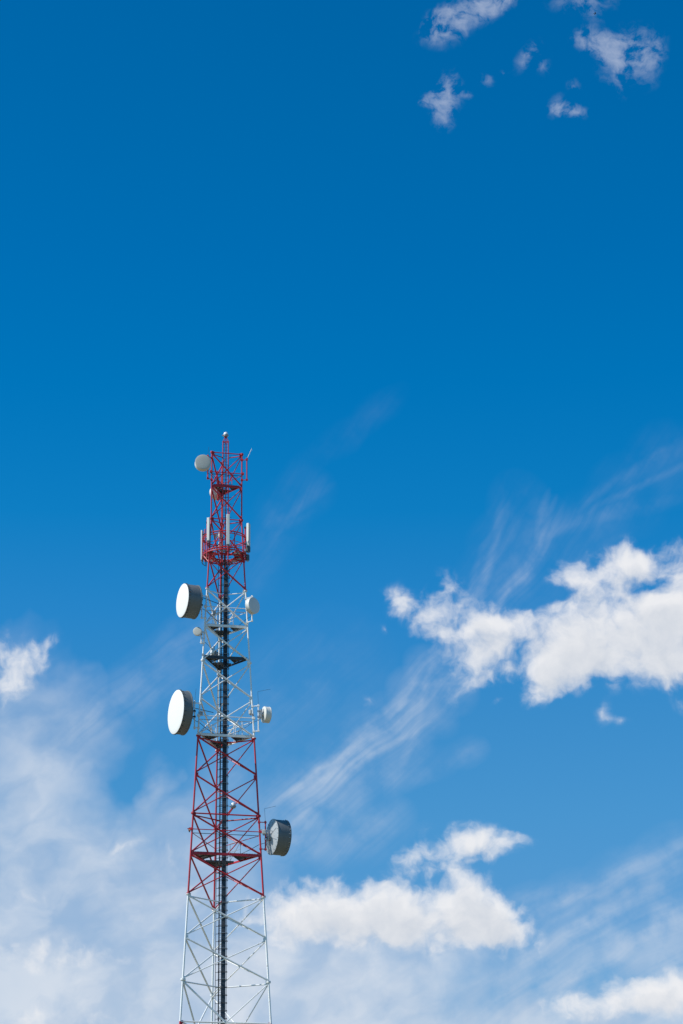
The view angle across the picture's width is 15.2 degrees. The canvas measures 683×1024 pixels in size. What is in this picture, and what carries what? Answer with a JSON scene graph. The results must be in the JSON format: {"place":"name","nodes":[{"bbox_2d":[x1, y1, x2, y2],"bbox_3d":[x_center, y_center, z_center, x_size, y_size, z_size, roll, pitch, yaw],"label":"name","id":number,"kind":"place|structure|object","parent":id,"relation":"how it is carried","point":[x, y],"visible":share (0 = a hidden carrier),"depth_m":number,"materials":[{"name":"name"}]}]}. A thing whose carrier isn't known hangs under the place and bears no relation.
{"place":"outdoors","nodes":[
{"label":"outdoors","id":0,"kind":"place"},
{"bbox_2d":[0,0,682,1023],"label":"sky","id":1,"kind":"structure","parent":0,"point":[421,261],"materials":[{"name":"blue"}]},
{"bbox_3d":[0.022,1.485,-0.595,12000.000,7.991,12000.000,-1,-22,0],"label":"ground","id":2,"kind":"structure","parent":0,"visible":0},
{"bbox_2d":[179,436,271,1023],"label":"lattice tower","id":3,"kind":"structure","parent":2,"relation":"on","point":[223,743],"depth_m":103.45,"materials":[{"name":"red metal"}]},
{"bbox_2d":[168,689,213,735],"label":"microwave dish","id":4,"kind":"object","parent":3,"relation":"attached to","point":[181,711],"visible":1,"depth_m":102.84,"materials":[{"name":"white plastic"}]},
{"bbox_2d":[176,583,222,623],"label":"microwave dish","id":5,"kind":"object","parent":3,"relation":"attached to","point":[189,601],"visible":1,"depth_m":104.92,"materials":[{"name":"white plastic"}]},
{"bbox_2d":[201,529,206,565],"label":"panel antenna","id":6,"kind":"object","parent":3,"relation":"attached to","point":[202,534],"visible":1,"depth_m":107.36,"materials":[{"name":"white plastic"}]},
{"bbox_2d":[195,448,217,482],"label":"microwave dish","id":7,"kind":"object","parent":3,"relation":"attached to","point":[202,463],"visible":1,"depth_m":107.26,"materials":[{"name":"beige plastic"}]},
{"bbox_2d":[193,627,223,655],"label":"microwave dish","id":8,"kind":"object","parent":3,"relation":"attached to","point":[197,631],"visible":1,"depth_m":104.71,"materials":[{"name":"beige plastic"}]},
{"bbox_2d":[206,517,212,557],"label":"panel antenna","id":9,"kind":"object","parent":3,"relation":"attached to","point":[208,531],"visible":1,"depth_m":106.54,"materials":[{"name":"white plastic"}]},
{"bbox_2d":[202,646,222,671],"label":"microwave dish","id":10,"kind":"object","parent":3,"relation":"attached to","point":[212,650],"visible":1,"depth_m":104.97,"materials":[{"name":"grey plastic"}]},
{"bbox_2d":[209,483,226,502],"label":"microwave dish","id":11,"kind":"object","parent":3,"relation":"attached to","point":[217,497],"visible":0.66,"depth_m":108.74,"materials":[{"name":"grey plastic"}]},
{"bbox_2d":[226,514,229,556],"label":"panel antenna","id":12,"kind":"object","parent":3,"relation":"attached to","point":[228,532],"visible":1,"depth_m":106.17,"materials":[{"name":"white plastic"}]},
{"bbox_2d":[227,802,235,815],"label":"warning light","id":13,"kind":"object","parent":3,"relation":"attached to","point":[233,805],"visible":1,"depth_m":102.71,"materials":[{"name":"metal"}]},
{"bbox_2d":[231,595,259,629],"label":"microwave dish","id":14,"kind":"object","parent":3,"relation":"attached to","point":[252,605],"visible":1,"depth_m":105.10,"materials":[{"name":"grey plastic"}]},
{"bbox_2d":[241,523,249,560],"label":"panel antenna","id":15,"kind":"object","parent":3,"relation":"attached to","point":[247,535],"visible":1,"depth_m":106.71,"materials":[{"name":"white plastic"}]},
{"bbox_2d":[241,449,251,480],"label":"antenna mount","id":16,"kind":"object","parent":3,"relation":"attached to","point":[246,459],"visible":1,"depth_m":108.24,"materials":[{"name":"red paint"}]},
{"bbox_2d":[232,689,271,733],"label":"microwave dish","id":17,"kind":"object","parent":3,"relation":"attached to","point":[264,714],"visible":1,"depth_m":103.92,"materials":[{"name":"grey plastic"}]},
{"bbox_2d":[229,806,291,856],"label":"microwave dish","id":18,"kind":"object","parent":3,"relation":"attached to","point":[278,837],"visible":1,"depth_m":101.91,"materials":[{"name":"grey metal"}]}
]}

